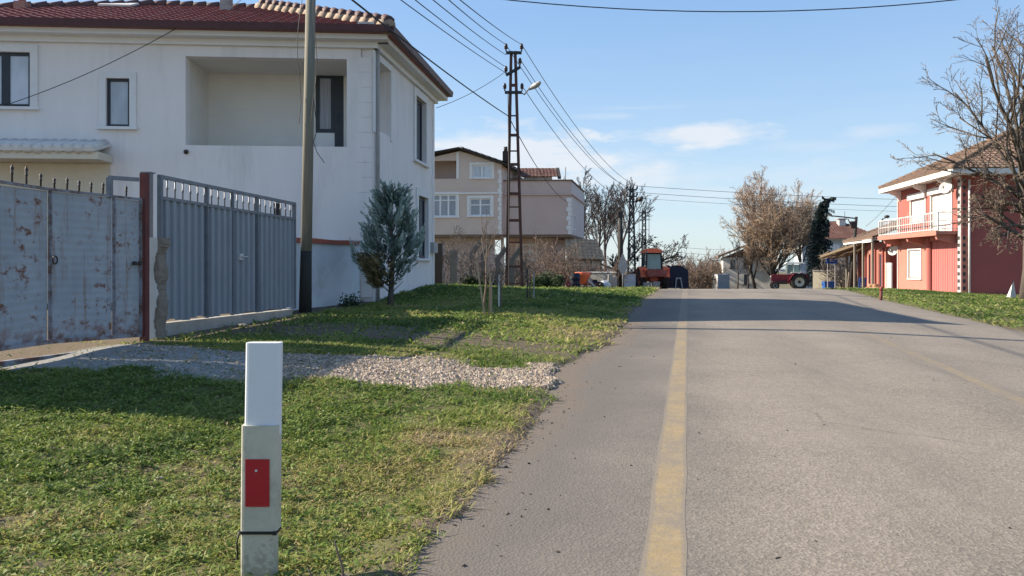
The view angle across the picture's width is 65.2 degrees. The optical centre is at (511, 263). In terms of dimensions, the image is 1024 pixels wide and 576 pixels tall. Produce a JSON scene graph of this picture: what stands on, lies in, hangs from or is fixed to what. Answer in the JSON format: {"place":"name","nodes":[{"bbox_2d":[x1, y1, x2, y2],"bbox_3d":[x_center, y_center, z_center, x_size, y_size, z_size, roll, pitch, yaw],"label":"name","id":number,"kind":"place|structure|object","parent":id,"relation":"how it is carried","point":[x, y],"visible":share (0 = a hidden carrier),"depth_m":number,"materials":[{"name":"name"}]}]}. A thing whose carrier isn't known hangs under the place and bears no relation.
{"place":"outdoors","nodes":[
{"label":"outdoors","id":0,"kind":"place"},
{"bbox_2d":[59,344,562,392],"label":"gravel","id":1,"kind":"structure","parent":0,"point":[430,371],"depth_m":8.42,"materials":[{"name":"gravel"}]},
{"bbox_2d":[0,272,1023,575],"bbox_3d":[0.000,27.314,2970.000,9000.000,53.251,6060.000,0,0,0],"label":"ground","id":2,"kind":"structure","parent":0,"point":[96,350],"depth_m":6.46,"materials":[{"name":"green plant"}]},
{"bbox_2d":[0,165,149,365],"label":"rusty gate","id":3,"kind":"structure","parent":2,"relation":"on","point":[98,268],"depth_m":9.29,"materials":[{"name":"metal"}]},
{"bbox_2d":[52,192,111,338],"bbox_3d":[-5.055,0.034,9.441,0.039,1.708,0.995,0,0,12],"label":"door","id":4,"kind":"structure","parent":3,"relation":"in","point":[81,224],"depth_m":9.43,"materials":[{"name":"metal"}]},
{"bbox_2d":[150,238,170,339],"bbox_3d":[-4.804,0.423,10.862,0.221,1.556,0.303,0,0,0],"label":"wall stub","id":5,"kind":"object","parent":2,"relation":"on","point":[159,276],"depth_m":10.74,"materials":[{"name":"concrete"}]},
{"bbox_2d":[140,172,295,335],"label":"galvanised gate","id":6,"kind":"structure","parent":2,"relation":"on","point":[236,263],"depth_m":12.43,"materials":[{"name":"grey metal"}]},
{"bbox_2d":[234,211,254,314],"bbox_3d":[-4.310,-0.031,13.046,0.134,1.676,0.718,0,0,12],"label":"door","id":7,"kind":"structure","parent":6,"relation":"in","point":[244,223],"depth_m":13.08,"materials":[{"name":"metal"}]},
{"bbox_2d":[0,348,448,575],"bbox_3d":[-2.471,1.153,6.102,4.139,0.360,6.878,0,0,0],"label":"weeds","id":8,"kind":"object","parent":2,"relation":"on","point":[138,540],"visible":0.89,"depth_m":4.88,"materials":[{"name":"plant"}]},
{"bbox_2d":[0,0,452,303],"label":"white house","id":9,"kind":"structure","parent":2,"relation":"on","point":[204,92],"depth_m":19.01,"materials":[{"name":"paint"}]},
{"bbox_2d":[0,44,39,109],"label":"window","id":10,"kind":"structure","parent":9,"relation":"in","point":[18,71],"depth_m":18.60,"materials":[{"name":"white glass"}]},
{"bbox_2d":[5,28,175,105],"bbox_3d":[-9.716,-4.539,18.433,3.959,1.776,0.016,0,0,0],"label":"service cable","id":11,"kind":"object","parent":9,"relation":"attached to","point":[91,71],"visible":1,"depth_m":18.43,"materials":[{"name":"black rubber"}]},
{"bbox_2d":[96,71,137,129],"bbox_3d":[-9.234,-3.825,18.759,0.915,1.355,0.200,0,0,-4],"label":"window","id":12,"kind":"structure","parent":9,"relation":"in","point":[121,93],"depth_m":18.78,"materials":[{"name":"white glass"}]},
{"bbox_2d":[316,75,334,146],"bbox_3d":[-4.873,-3.868,20.919,0.491,2.147,0.120,0,0,-4],"label":"window","id":13,"kind":"structure","parent":9,"relation":"in","point":[325,85],"depth_m":20.87,"materials":[{"name":"glass"}]},
{"bbox_2d":[335,76,343,146],"bbox_3d":[-4.508,-3.868,20.878,0.231,2.147,0.096,0,0,-4],"label":"balcony door","id":14,"kind":"structure","parent":9,"relation":"in","point":[339,80],"depth_m":20.86,"materials":[{"name":"black glass"}]},
{"bbox_2d":[413,86,429,168],"bbox_3d":[-2.760,-4.030,23.826,0.260,2.189,1.758,0,0,7],"label":"window","id":15,"kind":"structure","parent":9,"relation":"in","point":[417,105],"depth_m":24.12,"materials":[{"name":"white glass"}]},
{"bbox_2d":[416,187,431,260],"bbox_3d":[-2.715,-1.162,24.097,0.240,2.162,1.736,0,0,7],"label":"window","id":16,"kind":"structure","parent":9,"relation":"in","point":[420,202],"depth_m":24.54,"materials":[{"name":"white glass"}]},
{"bbox_2d":[236,342,282,575],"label":"marker post","id":17,"kind":"object","parent":2,"relation":"on","point":[261,453],"visible":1,"depth_m":3.32,"materials":[{"name":"plastic"}]},
{"bbox_2d":[0,318,549,566],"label":"dead leaves","id":18,"kind":"object","parent":2,"relation":"on","point":[42,565],"visible":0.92,"depth_m":6.75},
{"bbox_2d":[297,0,324,312],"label":"utility pole","id":19,"kind":"object","parent":2,"relation":"on","point":[305,293],"visible":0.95,"depth_m":15.64,"materials":[{"name":"brown wood"}]},
{"bbox_2d":[286,237,359,311],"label":"garden wall","id":20,"kind":"structure","parent":2,"relation":"on","point":[335,271],"depth_m":17.75,"materials":[{"name":"white paint"}]},
{"bbox_2d":[334,539,343,575],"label":"dry stem","id":21,"kind":"object","parent":2,"relation":"on","point":[342,567],"visible":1,"depth_m":3.17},
{"bbox_2d":[338,291,364,306],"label":"dark weed clump","id":22,"kind":"object","parent":2,"relation":"on","point":[352,301],"visible":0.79,"depth_m":17.57,"materials":[{"name":"green plant"}]},
{"bbox_2d":[348,179,425,304],"bbox_3d":[-2.703,-0.426,17.454,1.722,2.916,1.725,0,0,0],"label":"young cypress","id":23,"kind":"object","parent":2,"relation":"on","point":[367,260],"visible":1,"depth_m":17.19,"materials":[{"name":"green plant"}]},
{"bbox_2d":[434,241,443,283],"bbox_3d":[-2.714,0.040,29.500,0.390,1.750,0.070,0,0,0],"label":"rusty shed door","id":24,"kind":"structure","parent":2,"relation":"on","point":[439,267],"depth_m":29.48,"materials":[{"name":"metal"}]},
{"bbox_2d":[437,237,494,283],"bbox_3d":[-2.295,-0.005,36.278,3.332,2.427,3.527,0,0,41],"label":"bare shrub","id":25,"kind":"object","parent":2,"relation":"on","point":[466,258],"visible":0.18,"depth_m":36.17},
{"bbox_2d":[444,238,490,283],"bbox_3d":[-2.685,-0.009,31.972,3.517,2.128,2.840,0,0,28],"label":"bare shrub","id":26,"kind":"object","parent":2,"relation":"on","point":[465,259],"visible":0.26,"depth_m":31.24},
{"bbox_2d":[437,222,509,281],"bbox_3d":[-2.956,-0.373,34.476,5.472,3.098,4.096,0,0,10],"label":"bare shrub","id":27,"kind":"object","parent":2,"relation":"on","point":[458,236],"visible":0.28,"depth_m":34.43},
{"bbox_2d":[460,274,495,284],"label":"green bush","id":28,"kind":"object","parent":2,"relation":"on","point":[469,280],"visible":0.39,"depth_m":30.96,"materials":[{"name":"green plant"}]},
{"bbox_2d":[457,259,500,284],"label":"bare shrub","id":29,"kind":"object","parent":2,"relation":"on","point":[474,271],"visible":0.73,"depth_m":30.98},
{"bbox_2d":[463,210,495,313],"bbox_3d":[-0.663,-0.011,15.438,0.638,2.060,0.625,0,0,-15],"label":"staked sapling","id":30,"kind":"object","parent":2,"relation":"on","point":[490,289],"visible":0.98,"depth_m":15.31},
{"bbox_2d":[444,241,519,286],"bbox_3d":[-1.276,0.158,30.640,3.390,2.174,4.920,0,0,0],"label":"concrete post fence","id":31,"kind":"object","parent":2,"relation":"on","point":[453,266],"visible":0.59,"depth_m":31.65,"materials":[{"name":"concrete"}]},
{"bbox_2d":[460,239,540,285],"bbox_3d":[-0.482,0.031,34.550,3.670,2.286,2.914,0,0,0],"label":"bare shrub","id":32,"kind":"object","parent":2,"relation":"on","point":[502,267],"visible":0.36,"depth_m":34.72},
{"bbox_2d":[493,260,510,306],"bbox_3d":[-0.216,0.453,17.196,0.406,1.096,0.262,0,0,0],"label":"staked sapling","id":33,"kind":"object","parent":2,"relation":"on","point":[499,289],"visible":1,"depth_m":17.19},
{"bbox_2d":[475,258,534,286],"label":"bare shrub","id":34,"kind":"object","parent":2,"relation":"on","point":[518,279],"visible":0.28,"depth_m":32.61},
{"bbox_2d":[365,314,647,571],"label":"dirt","id":35,"kind":"structure","parent":2,"relation":"on","point":[506,466],"depth_m":5.04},
{"bbox_2d":[434,146,585,285],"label":"beige house","id":36,"kind":"structure","parent":2,"relation":"on","point":[470,187],"depth_m":57.43,"materials":[{"name":"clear paint"}]},
{"bbox_2d":[434,192,459,217],"bbox_3d":[-4.860,-4.247,57.494,2.233,1.850,0.200,0,0,7],"label":"window","id":37,"kind":"structure","parent":36,"relation":"in","point":[446,205],"depth_m":57.51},
{"bbox_2d":[466,195,493,216],"bbox_3d":[-2.260,-4.124,57.182,1.982,1.527,0.200,0,0,7],"label":"window","id":38,"kind":"structure","parent":36,"relation":"in","point":[477,206],"depth_m":57.22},
{"bbox_2d":[469,162,494,178],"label":"window","id":39,"kind":"structure","parent":36,"relation":"in","point":[478,170],"depth_m":57.20,"materials":[{"name":"white glass"}]},
{"bbox_2d":[503,43,540,286],"bbox_3d":[0.468,-3.552,29.727,1.623,9.406,0.519,0,0,31],"label":"lattice pole","id":40,"kind":"object","parent":2,"relation":"on","point":[516,92],"visible":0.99,"depth_m":29.96,"materials":[{"name":"metal"}]},
{"bbox_2d":[351,0,507,115],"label":"service cable","id":41,"kind":"object","parent":40,"relation":"attached to","point":[373,16],"visible":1,"depth_m":17.45,"materials":[{"name":"black rubber"}]},
{"bbox_2d":[401,0,505,72],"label":"power line","id":42,"kind":"object","parent":40,"relation":"attached to","point":[448,34],"visible":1,"depth_m":19.29,"materials":[{"name":"metal"}]},
{"bbox_2d":[415,0,504,66],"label":"power line","id":43,"kind":"object","parent":40,"relation":"attached to","point":[455,31],"visible":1,"depth_m":19.17,"materials":[{"name":"metal"}]},
{"bbox_2d":[433,0,505,54],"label":"power line","id":44,"kind":"object","parent":40,"relation":"attached to","point":[464,24],"visible":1,"depth_m":18.84,"materials":[{"name":"metal"}]},
{"bbox_2d":[460,0,521,44],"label":"power line","id":45,"kind":"object","parent":40,"relation":"attached to","point":[486,20],"visible":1,"depth_m":18.53,"materials":[{"name":"metal"}]},
{"bbox_2d":[511,121,566,201],"bbox_3d":[1.898,-4.929,43.510,0.033,1.215,27.624,0,0,8],"label":"service cable","id":46,"kind":"object","parent":40,"relation":"attached to","point":[534,162],"visible":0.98,"depth_m":37.48,"materials":[{"name":"black rubber"}]},
{"bbox_2d":[508,48,625,185],"bbox_3d":[4.322,-7.050,45.919,0.025,2.336,33.230,0,0,16],"label":"power line","id":47,"kind":"object","parent":40,"relation":"attached to","point":[556,118],"visible":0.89,"depth_m":37.36,"materials":[{"name":"metal"}]},
{"bbox_2d":[524,89,624,197],"bbox_3d":[4.622,-5.744,45.919,0.025,1.879,33.071,0,0,15],"label":"power line","id":48,"kind":"object","parent":40,"relation":"attached to","point":[559,139],"visible":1,"depth_m":36.11,"materials":[{"name":"metal"}]},
{"bbox_2d":[522,62,634,191],"bbox_3d":[4.987,-6.527,45.919,0.025,2.302,33.308,0,0,16],"label":"power line","id":49,"kind":"object","parent":40,"relation":"attached to","point":[567,127],"visible":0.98,"depth_m":37.41,"materials":[{"name":"metal"}]},
{"bbox_2d":[523,47,635,185],"bbox_3d":[5.017,-7.056,45.919,0.025,2.344,33.292,0,0,16],"label":"power line","id":50,"kind":"object","parent":40,"relation":"attached to","point":[566,113],"visible":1,"depth_m":36.74,"materials":[{"name":"metal"}]},
{"bbox_2d":[513,255,534,297],"bbox_3d":[0.304,0.352,20.443,0.347,1.195,0.485,0,0,43],"label":"staked sapling","id":51,"kind":"object","parent":2,"relation":"on","point":[525,267],"visible":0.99,"depth_m":20.48,"materials":[{"name":"plant"}]},
{"bbox_2d":[492,230,584,286],"bbox_3d":[1.558,-0.230,47.180,5.506,3.569,5.985,0,0,0],"label":"garden shrub","id":52,"kind":"object","parent":2,"relation":"on","point":[568,263],"visible":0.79,"depth_m":46.52,"materials":[{"name":"plant"}]},
{"bbox_2d":[524,268,566,287],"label":"green bush","id":53,"kind":"object","parent":2,"relation":"on","point":[548,279],"visible":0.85,"depth_m":41.81,"materials":[{"name":"green plant"}]},
{"bbox_2d":[510,243,593,287],"bbox_3d":[2.721,0.157,51.869,4.962,3.103,4.976,0,0,39],"label":"garden shrub","id":54,"kind":"object","parent":2,"relation":"on","point":[541,262],"visible":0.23,"depth_m":51.52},
{"bbox_2d":[570,273,579,287],"bbox_3d":[3.713,1.004,47.000,0.595,0.965,0.610,0,0,0],"label":"dark barrel","id":55,"kind":"object","parent":2,"relation":"on","point":[575,281],"visible":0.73,"depth_m":46.74,"materials":[{"name":"plastic"}]},
{"bbox_2d":[547,255,615,284],"bbox_3d":[4.622,0.576,53.490,4.902,2.364,4.298,0,0,0],"label":"garden shrub","id":56,"kind":"object","parent":2,"relation":"on","point":[596,264],"visible":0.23,"depth_m":53.50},
{"bbox_2d":[574,272,589,287],"bbox_3d":[4.224,1.009,48.000,0.960,1.042,0.960,0,0,0],"label":"orange hopper","id":57,"kind":"object","parent":2,"relation":"on","point":[584,276],"visible":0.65,"depth_m":47.69,"materials":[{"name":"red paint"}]},
{"bbox_2d":[564,165,601,242],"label":"bare tree","id":58,"kind":"object","parent":2,"relation":"on","point":[592,208],"visible":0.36,"depth_m":73.95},
{"bbox_2d":[565,238,605,271],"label":"tiled shed","id":59,"kind":"structure","parent":2,"relation":"on","point":[591,248],"depth_m":56.28,"materials":[{"name":"ceramic"}]},
{"bbox_2d":[554,253,635,281],"bbox_3d":[5.832,0.459,53.054,5.625,2.568,4.040,0,0,26],"label":"garden shrub","id":60,"kind":"object","parent":2,"relation":"on","point":[611,269],"visible":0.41,"depth_m":52.43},
{"bbox_2d":[580,272,616,286],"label":"concrete wall","id":61,"kind":"structure","parent":2,"relation":"on","point":[599,276],"depth_m":51.41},
{"bbox_2d":[584,181,617,246],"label":"bare tree","id":62,"kind":"object","parent":2,"relation":"on","point":[599,225],"visible":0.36,"depth_m":77.24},
{"bbox_2d":[585,184,627,270],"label":"bare tree","id":63,"kind":"object","parent":2,"relation":"on","point":[612,216],"visible":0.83,"depth_m":75.08,"materials":[{"name":"plant"}]},
{"bbox_2d":[618,210,623,286],"bbox_3d":[7.079,-0.871,52.000,0.406,5.229,0.368,0,0,0],"label":"wooden pole","id":64,"kind":"object","parent":2,"relation":"on","point":[620,232],"visible":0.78,"depth_m":51.89,"materials":[{"name":"wood"}]},
{"bbox_2d":[618,254,627,286],"bbox_3d":[6.994,0.488,50.492,0.660,2.416,0.085,0,0,0],"label":"road sign","id":65,"kind":"object","parent":2,"relation":"on","point":[622,265],"visible":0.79,"depth_m":50.45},
{"bbox_2d":[624,274,635,286],"bbox_3d":[8.468,1.268,58.000,0.840,1.120,0.980,0,0,0],"label":"water tank frame","id":66,"kind":"object","parent":2,"relation":"on","point":[630,282],"visible":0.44,"depth_m":57.55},
{"bbox_2d":[611,177,658,247],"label":"bare tree","id":67,"kind":"object","parent":2,"relation":"on","point":[627,204],"visible":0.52,"depth_m":82.25,"materials":[{"name":"plant"}]},
{"bbox_2d":[626,185,643,286],"bbox_3d":[9.471,-2.010,61.919,1.365,8.151,0.856,0,0,0],"label":"lattice pole","id":68,"kind":"object","parent":2,"relation":"on","point":[639,199],"visible":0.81,"depth_m":61.83,"materials":[{"name":"metal"}]},
{"bbox_2d":[638,192,896,206],"bbox_3d":[26.463,-5.080,64.768,34.071,0.949,0.029,0,0,-10],"label":"power line","id":69,"kind":"object","parent":68,"relation":"attached to","point":[764,200],"visible":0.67,"depth_m":63.67,"materials":[{"name":"metal"}]},
{"bbox_2d":[641,186,896,199],"bbox_3d":[26.463,-5.639,64.768,34.071,0.822,0.029,0,0,-10],"label":"power line","id":70,"kind":"object","parent":68,"relation":"attached to","point":[760,193],"visible":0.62,"depth_m":63.61,"materials":[{"name":"metal"}]},
{"bbox_2d":[644,198,896,211],"bbox_3d":[26.463,-4.671,64.769,34.071,0.889,0.020,0,0,-10],"label":"power line","id":71,"kind":"object","parent":68,"relation":"attached to","point":[758,205],"visible":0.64,"depth_m":63.57,"materials":[{"name":"metal"}]},
{"bbox_2d":[638,210,648,263],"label":"transformer pole","id":72,"kind":"object","parent":2,"relation":"on","point":[643,230],"visible":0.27,"depth_m":95.81,"materials":[{"name":"metal"}]},
{"bbox_2d":[602,231,688,286],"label":"leaning tree","id":73,"kind":"object","parent":2,"relation":"on","point":[671,258],"visible":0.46,"depth_m":65.60,"materials":[{"name":"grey plant"}]},
{"bbox_2d":[663,252,729,288],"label":"thicket","id":74,"kind":"object","parent":2,"relation":"on","point":[703,264],"visible":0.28,"depth_m":87.00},
{"bbox_2d":[663,247,731,288],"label":"thicket","id":75,"kind":"object","parent":2,"relation":"on","point":[722,252],"visible":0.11,"depth_m":110.77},
{"bbox_2d":[680,261,718,288],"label":"thicket","id":76,"kind":"object","parent":2,"relation":"on","point":[705,280],"visible":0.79,"depth_m":83.39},
{"bbox_2d":[679,251,724,288],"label":"thicket","id":77,"kind":"object","parent":2,"relation":"on","point":[714,264],"visible":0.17,"depth_m":90.86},
{"bbox_2d":[729,237,746,288],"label":"slim tree","id":78,"kind":"object","parent":2,"relation":"on","point":[737,253],"visible":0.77,"depth_m":82.21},
{"bbox_2d":[712,244,770,288],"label":"white house","id":79,"kind":"structure","parent":2,"relation":"on","point":[727,279],"depth_m":85.17,"materials":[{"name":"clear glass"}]},
{"bbox_2d":[728,217,769,288],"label":"brown tree","id":80,"kind":"object","parent":2,"relation":"on","point":[749,260],"visible":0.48,"depth_m":80.42,"materials":[{"name":"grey plant"}]},
{"bbox_2d":[741,244,757,288],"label":"slim tree","id":81,"kind":"object","parent":2,"relation":"on","point":[751,262],"visible":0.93,"depth_m":78.99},
{"bbox_2d":[719,165,830,281],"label":"brown tree","id":82,"kind":"object","parent":2,"relation":"on","point":[774,231],"visible":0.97,"depth_m":78.74,"materials":[{"name":"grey plant"}]},
{"bbox_2d":[770,262,809,288],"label":"red tractor","id":83,"kind":"object","parent":2,"relation":"on","point":[795,280],"visible":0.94,"depth_m":71.45,"materials":[{"name":"metal"}]},
{"bbox_2d":[785,199,827,261],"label":"brown tree","id":84,"kind":"object","parent":2,"relation":"on","point":[799,258],"visible":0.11,"depth_m":81.18,"materials":[{"name":"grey plant"}]},
{"bbox_2d":[804,197,835,287],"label":"dark conifer","id":85,"kind":"object","parent":2,"relation":"on","point":[819,231],"visible":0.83,"depth_m":75.77,"materials":[{"name":"green plant"}]},
{"bbox_2d":[826,258,836,287],"bbox_3d":[24.385,0.708,61.028,0.824,2.880,0.125,0,0,0],"label":"blue sign","id":86,"kind":"object","parent":2,"relation":"on","point":[828,261],"visible":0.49,"depth_m":60.98,"materials":[{"name":"metal"}]},
{"bbox_2d":[811,243,856,287],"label":"yard shrub","id":87,"kind":"object","parent":2,"relation":"on","point":[840,264],"visible":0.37,"depth_m":66.36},
{"bbox_2d":[812,270,856,288],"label":"yard wall","id":88,"kind":"structure","parent":2,"relation":"on","point":[817,282],"depth_m":67.72,"materials":[{"name":"concrete"}]},
{"bbox_2d":[794,218,877,288],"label":"tiled house","id":89,"kind":"structure","parent":2,"relation":"on","point":[840,230],"depth_m":98.58,"materials":[{"name":"orange tile"}]},
{"bbox_2d":[818,240,879,287],"bbox_3d":[24.779,0.227,58.631,3.122,4.022,6.258,0,0,-31],"label":"thatched canopy","id":90,"kind":"object","parent":2,"relation":"on","point":[842,252],"visible":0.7,"depth_m":58.57,"materials":[{"name":"brown wood"}]},
{"bbox_2d":[842,221,896,288],"bbox_3d":[26.344,-0.710,54.627,5.264,6.113,11.527,0,0,13],"label":"red annex","id":91,"kind":"object","parent":2,"relation":"on","point":[874,257],"visible":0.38,"depth_m":53.60,"materials":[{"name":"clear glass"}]},
{"bbox_2d":[879,253,881,286],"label":"window","id":92,"kind":"structure","parent":91,"relation":"in","point":[880,254],"depth_m":53.05,"materials":[{"name":"white glass"}]},
{"bbox_2d":[888,245,896,254],"bbox_3d":[24.397,-0.851,50.400,1.252,0.667,0.578,0,0,0],"label":"satellite dish","id":93,"kind":"object","parent":91,"relation":"attached to","point":[892,249],"visible":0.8,"depth_m":50.48,"materials":[{"name":"white paint"}]},
{"bbox_2d":[885,263,892,287],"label":"metal gate","id":94,"kind":"structure","parent":2,"relation":"on","point":[889,275],"depth_m":50.11,"materials":[{"name":"metal"}]},
{"bbox_2d":[878,128,1022,294],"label":"red house","id":95,"kind":"structure","parent":2,"relation":"on","point":[938,249],"depth_m":41.14,"materials":[{"name":"paint"}]},
{"bbox_2d":[907,248,921,279],"bbox_3d":[23.283,0.010,46.214,0.180,1.791,2.103,0,0,7],"label":"window","id":96,"kind":"structure","parent":95,"relation":"in","point":[915,258],"depth_m":46.26,"materials":[{"name":"white paint"}]},
{"bbox_2d":[907,191,926,223],"bbox_3d":[23.181,-3.185,45.712,0.260,1.710,2.602,0,0,7],"label":"window","id":97,"kind":"structure","parent":95,"relation":"in","point":[918,206],"depth_m":45.69,"materials":[{"name":"white paint"}]},
{"bbox_2d":[927,184,953,230],"bbox_3d":[22.780,-2.835,42.491,0.260,2.510,3.085,0,0,7],"label":"balcony door","id":98,"kind":"structure","parent":95,"relation":"in","point":[943,202],"depth_m":42.48,"materials":[{"name":"white paint"}]},
{"bbox_2d":[930,238,957,291],"bbox_3d":[22.838,0.100,42.229,0.160,2.820,3.602,0,0,7],"label":"garage door","id":99,"kind":"structure","parent":95,"relation":"in","point":[944,258],"depth_m":42.32,"materials":[{"name":"pink metal"}]},
{"bbox_2d":[939,182,955,192],"bbox_3d":[22.122,-3.871,40.567,0.770,0.631,0.475,0,0,14],"label":"satellite dish","id":100,"kind":"object","parent":95,"relation":"attached to","point":[945,187],"visible":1,"depth_m":40.65,"materials":[{"name":"white paint"}]},
{"bbox_2d":[0,0,1023,268],"label":"sky","id":101,"kind":"structure","parent":0,"point":[823,100],"materials":[{"name":"blue"}]},
{"bbox_2d":[335,289,1023,575],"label":"road","id":102,"kind":"structure","parent":0,"point":[931,475],"depth_m":5.28,"materials":[{"name":"asphalt"}]},
{"bbox_2d":[639,289,687,575],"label":"road marking","id":103,"kind":"object","parent":102,"relation":"on","point":[665,551],"visible":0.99,"depth_m":4.60,"materials":[{"name":"yellow paint"}]},
{"bbox_2d":[766,290,1023,404],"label":"road marking","id":104,"kind":"object","parent":102,"relation":"on","point":[994,388],"visible":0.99,"depth_m":9.84,"materials":[{"name":"yellow paint"}]},
{"bbox_2d":[509,0,953,11],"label":"overhead cable","id":105,"kind":"object","parent":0,"point":[731,11],"visible":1,"depth_m":14.99,"materials":[{"name":"black rubber"}]},
{"bbox_2d":[815,287,1023,328],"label":"verge grass","id":106,"kind":"structure","parent":0,"point":[982,298],"depth_m":23.84,"materials":[{"name":"plant"}]},
{"bbox_2d":[890,0,1023,298],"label":"bare tree","id":107,"kind":"object","parent":106,"relation":"on","point":[1017,137],"visible":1,"depth_m":27.75,"materials":[{"name":"brown plant"}]},
{"bbox_2d":[1007,282,1015,296],"bbox_3d":[17.919,0.906,28.700,0.270,0.580,0.200,0,0,0],"label":"plastic bag","id":108,"kind":"object","parent":106,"relation":"on","point":[1011,292],"visible":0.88,"depth_m":28.64,"materials":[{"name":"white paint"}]},
{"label":"pavement","id":109,"kind":"structure","parent":0,"visible":0},
{"bbox_2d":[643,282,659,286],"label":"concrete blocks","id":110,"kind":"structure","parent":109,"relation":"on","point":[645,284],"depth_m":57.05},
{"bbox_2d":[635,248,669,288],"bbox_3d":[10.481,0.375,60.696,2.180,3.081,4.305,0,0,-4],"label":"orange tractor","id":111,"kind":"object","parent":109,"relation":"on","point":[651,269],"visible":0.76,"depth_m":59.50,"materials":[{"name":"metal"}]},
{"bbox_2d":[667,265,688,288],"bbox_3d":[12.505,1.020,61.195,1.693,1.839,2.010,0,0,0],"label":"farm machine","id":112,"kind":"object","parent":109,"relation":"on","point":[679,276],"visible":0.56,"depth_m":60.30,"materials":[{"name":"blue metal"}]},
{"bbox_2d":[821,281,836,287],"bbox_3d":[24.948,1.750,62.980,1.165,0.761,0.680,0,0,0],"label":"blue container","id":113,"kind":"object","parent":109,"relation":"on","point":[831,284],"visible":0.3,"depth_m":62.68,"materials":[{"name":"paint"}]},
{"bbox_2d":[829,215,857,286],"bbox_3d":[23.979,-0.698,57.850,2.188,5.684,0.600,0,0,0],"label":"wooden pole","id":114,"kind":"object","parent":109,"relation":"on","point":[852,224],"visible":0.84,"depth_m":57.88,"materials":[{"name":"wood"}]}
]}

